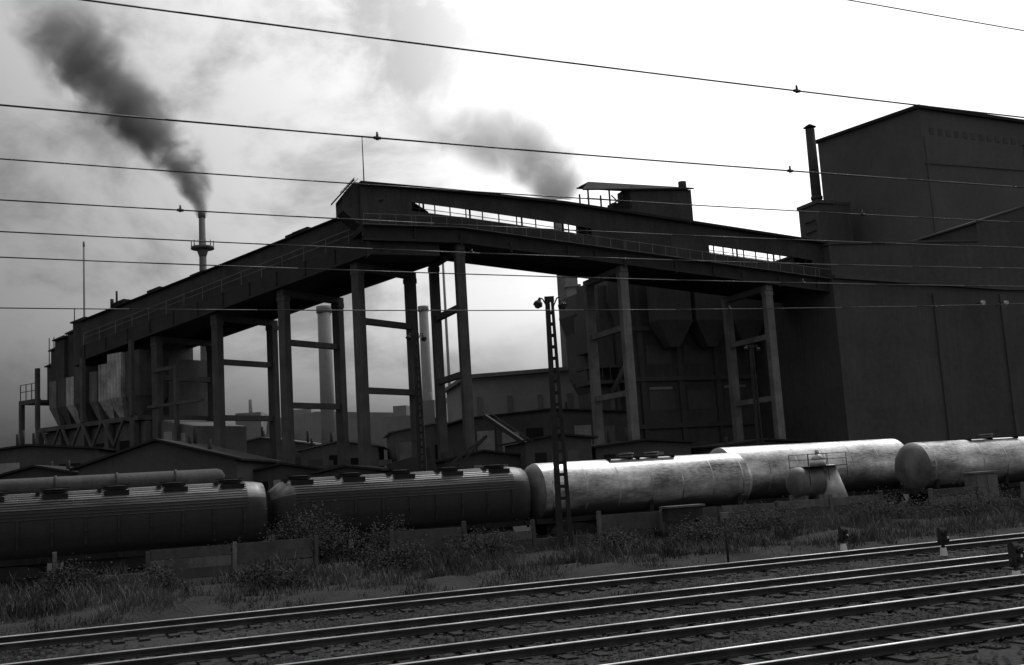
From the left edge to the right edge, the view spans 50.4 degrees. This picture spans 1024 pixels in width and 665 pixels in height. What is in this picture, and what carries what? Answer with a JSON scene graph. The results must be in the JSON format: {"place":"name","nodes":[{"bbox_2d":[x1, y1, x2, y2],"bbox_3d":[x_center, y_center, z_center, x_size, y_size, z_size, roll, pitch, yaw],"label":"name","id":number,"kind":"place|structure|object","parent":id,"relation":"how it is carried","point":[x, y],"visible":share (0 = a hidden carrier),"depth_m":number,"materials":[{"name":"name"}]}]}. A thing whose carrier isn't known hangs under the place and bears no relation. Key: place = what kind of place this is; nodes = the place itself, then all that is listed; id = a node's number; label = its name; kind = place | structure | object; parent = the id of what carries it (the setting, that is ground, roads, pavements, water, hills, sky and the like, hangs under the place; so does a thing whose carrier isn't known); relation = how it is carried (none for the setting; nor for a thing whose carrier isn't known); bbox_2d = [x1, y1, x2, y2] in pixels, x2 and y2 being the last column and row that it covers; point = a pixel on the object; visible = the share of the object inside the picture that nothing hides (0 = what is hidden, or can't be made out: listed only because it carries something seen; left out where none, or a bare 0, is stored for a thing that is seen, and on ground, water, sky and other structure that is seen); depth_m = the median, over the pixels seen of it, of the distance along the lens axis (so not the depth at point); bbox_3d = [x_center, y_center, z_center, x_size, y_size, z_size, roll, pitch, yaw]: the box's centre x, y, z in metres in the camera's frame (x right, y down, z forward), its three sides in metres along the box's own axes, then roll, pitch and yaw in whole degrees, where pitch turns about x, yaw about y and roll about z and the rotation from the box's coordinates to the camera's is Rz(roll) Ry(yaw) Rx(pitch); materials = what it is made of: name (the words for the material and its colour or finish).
{"place":"outdoors","nodes":[
{"label":"outdoors","id":0,"kind":"place"},
{"bbox_2d":[69,428,282,481],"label":"shed","id":1,"kind":"structure","parent":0,"point":[154,455],"depth_m":85.66,"materials":[{"name":"metal"}]},
{"bbox_2d":[235,399,281,439],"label":"factory building","id":2,"kind":"structure","parent":0,"point":[253,429],"depth_m":170.12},
{"bbox_2d":[268,409,392,444],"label":"factory building","id":3,"kind":"structure","parent":0,"point":[305,420],"depth_m":174.78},
{"bbox_2d":[382,417,437,462],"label":"shed","id":4,"kind":"structure","parent":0,"point":[400,440],"depth_m":129.17,"materials":[{"name":"grey metal"}]},
{"bbox_2d":[399,442,411,458],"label":"window","id":5,"kind":"structure","parent":4,"relation":"in","point":[405,448],"depth_m":128.75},
{"bbox_2d":[426,447,429,459],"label":"window","id":6,"kind":"structure","parent":4,"relation":"in","point":[427,448],"depth_m":129.13,"materials":[{"name":"grey glass"}]},
{"bbox_2d":[382,392,447,466],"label":"factory building","id":7,"kind":"structure","parent":0,"point":[399,419],"depth_m":160.14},
{"bbox_2d":[2,487,908,588],"bbox_3d":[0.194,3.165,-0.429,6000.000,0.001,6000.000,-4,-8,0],"label":"ground","id":8,"kind":"structure","parent":0,"point":[516,528],"depth_m":70.73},
{"bbox_2d":[0,460,77,479],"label":"shed","id":9,"kind":"structure","parent":8,"relation":"on","point":[39,471],"depth_m":87.58,"materials":[{"name":"metal"}]},
{"bbox_2d":[0,430,119,473],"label":"shed","id":10,"kind":"structure","parent":8,"relation":"on","point":[22,455],"depth_m":97.96,"materials":[{"name":"metal"}]},
{"bbox_2d":[0,463,19,473],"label":"window","id":11,"kind":"structure","parent":10,"relation":"in","point":[5,467],"depth_m":97.35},
{"bbox_2d":[59,463,79,466],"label":"window","id":12,"kind":"structure","parent":10,"relation":"in","point":[71,464],"depth_m":98.07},
{"bbox_2d":[0,469,224,570],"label":"wagon","id":13,"kind":"object","parent":8,"relation":"on","point":[88,482],"visible":0.59,"depth_m":57.33,"materials":[{"name":"metal"}]},
{"bbox_2d":[19,291,246,452],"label":"coal bunkers","id":14,"kind":"object","parent":8,"relation":"on","point":[104,400],"visible":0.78,"depth_m":122.47,"materials":[{"name":"metal"}]},
{"bbox_2d":[83,241,84,316],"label":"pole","id":15,"kind":"object","parent":14,"relation":"on","point":[83,278],"visible":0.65,"depth_m":173.13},
{"bbox_2d":[120,440,129,449],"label":"window","id":16,"kind":"structure","parent":14,"relation":"in","point":[123,444],"depth_m":118.81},
{"bbox_2d":[164,431,172,439],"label":"window","id":17,"kind":"structure","parent":14,"relation":"in","point":[167,435],"depth_m":116.00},
{"bbox_2d":[180,433,185,441],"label":"window","id":18,"kind":"structure","parent":14,"relation":"in","point":[182,435],"depth_m":114.57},
{"bbox_2d":[191,212,213,360],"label":"chimney","id":19,"kind":"object","parent":8,"relation":"on","point":[202,249],"visible":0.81,"depth_m":152.72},
{"bbox_2d":[199,536,256,575],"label":"bush","id":20,"kind":"object","parent":8,"relation":"on","point":[228,554],"visible":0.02,"depth_m":41.09,"materials":[{"name":"grey plant"}]},
{"bbox_2d":[76,199,440,468],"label":"conveyor gallery","id":21,"kind":"object","parent":8,"relation":"on","point":[214,287],"visible":0.8,"depth_m":111.34,"materials":[{"name":"metal"}]},
{"bbox_2d":[247,426,320,464],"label":"shed","id":22,"kind":"structure","parent":8,"relation":"on","point":[259,446],"depth_m":135.53,"materials":[{"name":"grey metal"}]},
{"bbox_2d":[253,459,323,533],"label":"shed","id":23,"kind":"structure","parent":8,"relation":"on","point":[269,477],"depth_m":91.27,"materials":[{"name":"metal"}]},
{"bbox_2d":[258,481,267,492],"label":"window","id":24,"kind":"structure","parent":23,"relation":"in","point":[265,483],"depth_m":90.96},
{"bbox_2d":[316,305,335,443],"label":"chimney","id":25,"kind":"object","parent":8,"relation":"on","point":[328,422],"visible":0.67,"depth_m":140.03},
{"bbox_2d":[296,432,387,466],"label":"shed","id":26,"kind":"structure","parent":8,"relation":"on","point":[321,454],"depth_m":127.33,"materials":[{"name":"grey metal"}]},
{"bbox_2d":[308,459,322,465],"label":"window","id":27,"kind":"structure","parent":26,"relation":"in","point":[311,462],"depth_m":127.06,"materials":[{"name":"black glass"}]},
{"bbox_2d":[329,455,337,464],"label":"window","id":28,"kind":"structure","parent":26,"relation":"in","point":[331,457],"depth_m":127.22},
{"bbox_2d":[351,458,358,464],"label":"window","id":29,"kind":"structure","parent":26,"relation":"in","point":[354,461],"depth_m":127.34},
{"bbox_2d":[308,460,390,476],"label":"shed","id":30,"kind":"structure","parent":8,"relation":"on","point":[331,471],"depth_m":87.42,"materials":[{"name":"metal"}]},
{"bbox_2d":[343,529,433,573],"bbox_3d":[-4.436,7.960,38.968,3.328,1.709,2.803,-4,-8,0],"label":"bush","id":31,"kind":"object","parent":8,"relation":"on","point":[409,560],"visible":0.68,"depth_m":38.82,"materials":[{"name":"grey plant"}]},
{"bbox_2d":[406,333,426,471],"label":"lamp mast","id":32,"kind":"object","parent":8,"relation":"on","point":[417,365],"visible":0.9,"depth_m":71.97,"materials":[{"name":"metal"}]},
{"bbox_2d":[418,305,432,400],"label":"chimney","id":33,"kind":"object","parent":8,"relation":"on","point":[425,357],"visible":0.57,"depth_m":175.64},
{"bbox_2d":[387,435,486,471],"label":"rail crane","id":34,"kind":"object","parent":8,"relation":"on","point":[406,463],"visible":0.3,"depth_m":90.48,"materials":[{"name":"metal"}]},
{"bbox_2d":[442,263,450,385],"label":"chimney","id":35,"kind":"object","parent":8,"relation":"on","point":[446,330],"visible":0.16,"depth_m":186.67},
{"bbox_2d":[435,447,520,469],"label":"shed","id":36,"kind":"structure","parent":8,"relation":"on","point":[479,458],"depth_m":96.41,"materials":[{"name":"metal"}]},
{"bbox_2d":[436,519,541,560],"bbox_3d":[-0.916,8.013,41.178,4.106,1.770,2.855,-4,-8,0],"label":"bush","id":37,"kind":"object","parent":8,"relation":"on","point":[491,544],"visible":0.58,"depth_m":40.98,"materials":[{"name":"grey plant"}]},
{"bbox_2d":[483,409,531,450],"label":"belt conveyor","id":38,"kind":"object","parent":8,"relation":"on","point":[504,429],"visible":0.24,"depth_m":106.73,"materials":[{"name":"metal"}]},
{"bbox_2d":[0,495,1018,581],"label":"railway track","id":39,"kind":"structure","parent":8,"relation":"on","point":[537,535],"depth_m":54.44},
{"bbox_2d":[709,439,905,512],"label":"tank wagon","id":40,"kind":"object","parent":39,"relation":"on","point":[870,464],"visible":0.45,"depth_m":65.77,"materials":[{"name":"silver metal"}]},
{"bbox_2d":[0,496,1019,588],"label":"railway track","id":41,"kind":"structure","parent":8,"relation":"on","point":[3,583],"depth_m":49.81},
{"bbox_2d":[0,478,271,580],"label":"wagon","id":42,"kind":"object","parent":41,"relation":"on","point":[116,524],"visible":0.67,"depth_m":46.06,"materials":[{"name":"metal"}]},
{"bbox_2d":[266,463,533,553],"bbox_3d":[-5.344,8.418,52.065,13.000,3.735,3.050,0,-8,-23],"label":"wagon","id":43,"kind":"object","parent":41,"relation":"on","point":[492,496],"visible":0.67,"depth_m":51.03,"materials":[{"name":"metal"}]},
{"bbox_2d":[514,451,761,535],"bbox_3d":[6.673,8.281,57.153,13.700,3.915,2.912,0,-8,-23],"label":"tank wagon","id":44,"kind":"object","parent":41,"relation":"on","point":[625,483],"visible":0.69,"depth_m":55.82,"materials":[{"name":"silver metal"}]},
{"bbox_2d":[891,434,1023,503],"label":"tank wagon","id":45,"kind":"object","parent":41,"relation":"on","point":[920,466],"visible":0.79,"depth_m":64.45,"materials":[{"name":"silver metal"}]},
{"bbox_2d":[0,492,1023,664],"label":"grass","id":46,"kind":"structure","parent":8,"relation":"on","point":[133,597],"depth_m":37.29,"materials":[{"name":"plant"}]},
{"bbox_2d":[0,534,1023,664],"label":"ballast bed","id":47,"kind":"object","parent":8,"relation":"on","point":[1012,655],"visible":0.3,"depth_m":23.18,"materials":[{"name":"gravel"}]},
{"bbox_2d":[0,552,1023,664],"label":"railway track","id":48,"kind":"structure","parent":47,"relation":"on","point":[480,622],"depth_m":24.46,"materials":[{"name":"metal"}]},
{"bbox_2d":[0,533,1023,653],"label":"railway track","id":49,"kind":"structure","parent":47,"relation":"on","point":[143,631],"depth_m":29.36,"materials":[{"name":"metal"}]},
{"bbox_2d":[278,574,1023,664],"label":"railway track","id":50,"kind":"structure","parent":47,"relation":"on","point":[531,649],"depth_m":21.25,"materials":[{"name":"metal"}]},
{"bbox_2d":[602,607,1023,664],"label":"railway track","id":51,"kind":"structure","parent":47,"relation":"on","point":[888,651],"depth_m":18.01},
{"bbox_2d":[937,527,949,555],"bbox_3d":[13.448,6.505,33.866,0.370,0.880,0.326,-2,-8,-10],"label":"shunting signal","id":52,"kind":"object","parent":47,"relation":"on","point":[942,537],"visible":1,"depth_m":33.85,"materials":[{"name":"white paint"}]},
{"bbox_2d":[1007,542,1023,574],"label":"shunting signal","id":53,"kind":"object","parent":47,"relation":"on","point":[1015,555],"visible":0.95,"depth_m":26.23,"materials":[{"name":"white paint"}]},
{"bbox_2d":[445,367,578,422],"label":"storage hall","id":54,"kind":"structure","parent":8,"relation":"on","point":[508,391],"depth_m":141.46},
{"bbox_2d":[52,482,1023,584],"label":"concrete fence","id":55,"kind":"object","parent":8,"relation":"on","point":[629,521],"visible":0.44,"depth_m":43.03,"materials":[{"name":"concrete"}]},
{"bbox_2d":[498,433,597,469],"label":"shed","id":56,"kind":"structure","parent":8,"relation":"on","point":[540,450],"depth_m":95.56,"materials":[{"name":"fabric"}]},
{"bbox_2d":[535,452,546,462],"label":"window","id":57,"kind":"structure","parent":56,"relation":"in","point":[539,457],"depth_m":94.91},
{"bbox_2d":[567,450,578,461],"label":"window","id":58,"kind":"structure","parent":56,"relation":"in","point":[573,455],"depth_m":95.61,"materials":[{"name":"grey glass"}]},
{"bbox_2d":[533,296,573,550],"bbox_3d":[1.894,3.777,44.784,1.419,10.700,0.498,-4,-8,0],"label":"lamp mast","id":59,"kind":"object","parent":8,"relation":"on","point":[562,305],"visible":0.98,"depth_m":44.74,"materials":[{"name":"metal"}]},
{"bbox_2d":[553,222,567,366],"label":"chimney","id":60,"kind":"object","parent":8,"relation":"on","point":[561,283],"visible":0.06,"depth_m":171.40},
{"bbox_2d":[564,276,580,296],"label":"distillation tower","id":61,"kind":"structure","parent":8,"relation":"on","point":[572,285],"depth_m":161.47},
{"bbox_2d":[352,181,831,461],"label":"conveyor gallery","id":62,"kind":"object","parent":8,"relation":"on","point":[395,204],"visible":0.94,"depth_m":108.69,"materials":[{"name":"metal"}]},
{"bbox_2d":[331,139,439,262],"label":"transfer house","id":63,"kind":"structure","parent":62,"relation":"on","point":[347,204],"depth_m":99.67,"materials":[{"name":"metal"}]},
{"bbox_2d":[576,181,693,219],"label":"drive house","id":64,"kind":"structure","parent":62,"relation":"on","point":[680,193],"depth_m":111.57,"materials":[{"name":"metal"}]},
{"bbox_2d":[579,521,653,552],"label":"bush","id":65,"kind":"object","parent":8,"relation":"on","point":[622,540],"visible":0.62,"depth_m":42.66,"materials":[{"name":"grey plant"}]},
{"bbox_2d":[592,427,697,459],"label":"shed","id":66,"kind":"structure","parent":8,"relation":"on","point":[637,447],"depth_m":100.48,"materials":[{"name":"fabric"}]},
{"bbox_2d":[559,281,763,446],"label":"bunker hall","id":67,"kind":"structure","parent":8,"relation":"on","point":[681,376],"depth_m":125.14,"materials":[{"name":"grey metal"}]},
{"bbox_2d":[645,345,671,364],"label":"window","id":68,"kind":"structure","parent":67,"relation":"in","point":[655,354],"depth_m":124.96,"materials":[{"name":"black glass"}]},
{"bbox_2d":[649,387,672,389],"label":"window","id":69,"kind":"structure","parent":67,"relation":"in","point":[651,388],"depth_m":124.33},
{"bbox_2d":[649,391,675,410],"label":"window","id":70,"kind":"structure","parent":67,"relation":"in","point":[659,400],"depth_m":124.27,"materials":[{"name":"black glass"}]},
{"bbox_2d":[683,345,708,363],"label":"window","id":71,"kind":"structure","parent":67,"relation":"in","point":[693,354],"depth_m":126.88,"materials":[{"name":"black glass"}]},
{"bbox_2d":[687,390,712,408],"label":"window","id":72,"kind":"structure","parent":67,"relation":"in","point":[697,399],"depth_m":126.23,"materials":[{"name":"black glass"}]},
{"bbox_2d":[691,441,715,446],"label":"window","id":73,"kind":"structure","parent":67,"relation":"in","point":[712,442],"depth_m":125.46,"materials":[{"name":"black glass"}]},
{"bbox_2d":[720,345,744,362],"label":"window","id":74,"kind":"structure","parent":67,"relation":"in","point":[739,351],"depth_m":129.03,"materials":[{"name":"black glass"}]},
{"bbox_2d":[723,389,748,407],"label":"window","id":75,"kind":"structure","parent":67,"relation":"in","point":[743,392],"depth_m":127.87,"materials":[{"name":"black glass"}]},
{"bbox_2d":[659,504,704,536],"bbox_3d":[7.295,8.199,46.245,1.900,1.690,0.640,0,-8,-23],"label":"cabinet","id":76,"kind":"object","parent":8,"relation":"on","point":[670,514],"visible":0.73,"depth_m":46.05,"materials":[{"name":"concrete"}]},
{"bbox_2d":[720,512,729,562],"bbox_3d":[7.110,6.829,36.084,0.280,1.700,0.100,0,-8,-23],"label":"marker post","id":77,"kind":"object","parent":8,"relation":"on","point":[724,515],"visible":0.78,"depth_m":36.09,"materials":[{"name":"metal"}]},
{"bbox_2d":[744,345,763,445],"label":"lamp mast","id":78,"kind":"object","parent":8,"relation":"on","point":[755,395],"visible":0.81,"depth_m":89.85,"materials":[{"name":"metal"}]},
{"bbox_2d":[715,491,822,533],"bbox_3d":[11.227,7.963,47.470,5.639,2.085,3.326,-4,-8,0],"label":"bush","id":79,"kind":"object","parent":8,"relation":"on","point":[763,524],"visible":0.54,"depth_m":47.21,"materials":[{"name":"grey plant"}]},
{"bbox_2d":[786,450,848,515],"bbox_3d":[15.908,7.990,56.468,3.400,3.800,2.100,0,-8,-23],"label":"storage vessel","id":80,"kind":"object","parent":8,"relation":"on","point":[819,477],"visible":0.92,"depth_m":55.84,"materials":[{"name":"paint"}]},
{"bbox_2d":[796,124,853,242],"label":"steel stack","id":81,"kind":"object","parent":8,"relation":"on","point":[827,226],"visible":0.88,"depth_m":157.66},
{"bbox_2d":[755,205,1023,444],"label":"mill annex","id":82,"kind":"object","parent":8,"relation":"on","point":[929,372],"visible":0.78,"depth_m":120.99,"materials":[{"name":"metal"}]},
{"bbox_2d":[910,482,1023,517],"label":"bush","id":83,"kind":"object","parent":8,"relation":"on","point":[955,507],"visible":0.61,"depth_m":51.25,"materials":[{"name":"grey plant"}]},
{"bbox_2d":[0,508,1023,636],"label":"verge","id":84,"kind":"structure","parent":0,"point":[201,604],"depth_m":34.02,"materials":[{"name":"plant"}]},
{"bbox_2d":[21,552,135,597],"bbox_3d":[-14.657,8.267,36.676,3.846,1.716,2.353,-4,-8,0],"label":"bush","id":85,"kind":"object","parent":84,"relation":"on","point":[80,578],"visible":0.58,"depth_m":36.55,"materials":[{"name":"grey plant"}]},
{"bbox_2d":[104,560,194,589],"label":"bush","id":86,"kind":"object","parent":84,"relation":"on","point":[162,577],"visible":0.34,"depth_m":35.68,"materials":[{"name":"grey plant"}]},
{"bbox_2d":[215,553,317,589],"bbox_3d":[-8.072,7.935,35.944,3.574,1.388,2.371,-4,-8,0],"label":"bush","id":87,"kind":"object","parent":84,"relation":"on","point":[272,575],"visible":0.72,"depth_m":35.75,"materials":[{"name":"grey plant"}]},
{"bbox_2d":[251,497,366,568],"bbox_3d":[-7.811,7.836,41.926,4.554,3.125,2.886,-4,-8,0],"label":"bush","id":88,"kind":"object","parent":84,"relation":"on","point":[302,531],"visible":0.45,"depth_m":41.97,"materials":[{"name":"grey plant"}]},
{"bbox_2d":[342,508,421,565],"bbox_3d":[-5.010,8.206,43.311,3.526,2.441,2.598,-4,-8,0],"label":"bush","id":89,"kind":"object","parent":84,"relation":"on","point":[377,536],"visible":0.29,"depth_m":42.83,"materials":[{"name":"grey plant"}]},
{"bbox_2d":[656,508,762,545],"bbox_3d":[7.902,7.961,43.983,4.455,1.551,2.584,-4,-8,0],"label":"bush","id":90,"kind":"object","parent":84,"relation":"on","point":[706,531],"visible":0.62,"depth_m":43.80,"materials":[{"name":"grey plant"}]},
{"bbox_2d":[838,527,848,549],"bbox_3d":[11.495,7.125,37.640,0.370,0.800,0.326,0,-8,-23],"label":"shunting signal","id":91,"kind":"object","parent":84,"relation":"on","point":[843,536],"visible":1,"depth_m":37.60,"materials":[{"name":"white paint"}]},
{"bbox_2d":[829,483,929,519],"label":"bush","id":92,"kind":"object","parent":84,"relation":"on","point":[876,507],"visible":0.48,"depth_m":49.12,"materials":[{"name":"grey plant"}]},
{"bbox_2d":[961,470,999,499],"bbox_3d":[25.648,8.545,59.366,1.800,1.900,1.000,0,-8,-23],"label":"lineside cabinet","id":93,"kind":"object","parent":84,"relation":"on","point":[978,478],"visible":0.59,"depth_m":59.05,"materials":[{"name":"metal"}]},
{"bbox_2d":[0,104,1023,187],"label":"overhead wire","id":94,"kind":"object","parent":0,"point":[378,137],"visible":1,"depth_m":16.56,"materials":[{"name":"metal"}]},
{"bbox_2d":[0,199,1023,247],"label":"overhead wire","id":95,"kind":"object","parent":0,"point":[180,210],"visible":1,"depth_m":20.69,"materials":[{"name":"metal"}]},
{"bbox_2d":[0,158,1023,222],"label":"overhead wire","id":96,"kind":"object","parent":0,"point":[862,214],"visible":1,"depth_m":19.24,"materials":[{"name":"metal"}]},
{"bbox_2d":[0,231,1023,268],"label":"overhead wire","id":97,"kind":"object","parent":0,"point":[471,252],"visible":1,"depth_m":25.36,"materials":[{"name":"metal"}]},
{"bbox_2d":[0,257,1023,286],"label":"overhead wire","id":98,"kind":"object","parent":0,"point":[802,282],"visible":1,"depth_m":20.64,"materials":[{"name":"metal"}]},
{"bbox_2d":[0,303,1023,310],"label":"overhead wire","id":99,"kind":"object","parent":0,"point":[729,308],"visible":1,"depth_m":25.17,"materials":[{"name":"metal"}]},
{"bbox_2d":[0,0,1023,447],"label":"sky","id":100,"kind":"structure","parent":0,"point":[75,55],"materials":[{"name":"white"}]},
{"bbox_2d":[435,402,628,459],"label":"shed","id":101,"kind":"structure","parent":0,"point":[529,424],"depth_m":117.81,"materials":[{"name":"concrete"}]},
{"bbox_2d":[477,430,494,450],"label":"window","id":102,"kind":"structure","parent":101,"relation":"in","point":[489,443],"depth_m":115.49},
{"bbox_2d":[502,432,518,451],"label":"window","id":103,"kind":"structure","parent":101,"relation":"in","point":[505,438],"depth_m":116.12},
{"bbox_2d":[526,428,543,441],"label":"window","id":104,"kind":"structure","parent":101,"relation":"in","point":[530,432],"depth_m":117.03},
{"bbox_2d":[574,425,591,444],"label":"window","id":105,"kind":"structure","parent":101,"relation":"in","point":[579,429],"depth_m":118.55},
{"bbox_2d":[604,425,615,442],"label":"window","id":106,"kind":"structure","parent":101,"relation":"in","point":[611,427],"depth_m":119.34,"materials":[{"name":"grey glass"}]},
{"bbox_2d":[81,0,1023,117],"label":"overhead wire","id":107,"kind":"object","parent":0,"point":[796,90],"visible":1,"depth_m":14.89,"materials":[{"name":"metal"}]},
{"bbox_2d":[691,437,814,454],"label":"shed","id":108,"kind":"structure","parent":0,"point":[705,449],"depth_m":102.60,"materials":[{"name":"metal"}]},
{"bbox_2d":[816,104,1023,241],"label":"mill building","id":109,"kind":"structure","parent":0,"point":[924,143],"depth_m":152.44,"materials":[{"name":"metal"}]},
{"bbox_2d":[848,0,1023,30],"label":"overhead wire","id":110,"kind":"object","parent":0,"point":[934,15],"visible":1,"depth_m":15.25,"materials":[{"name":"metal"}]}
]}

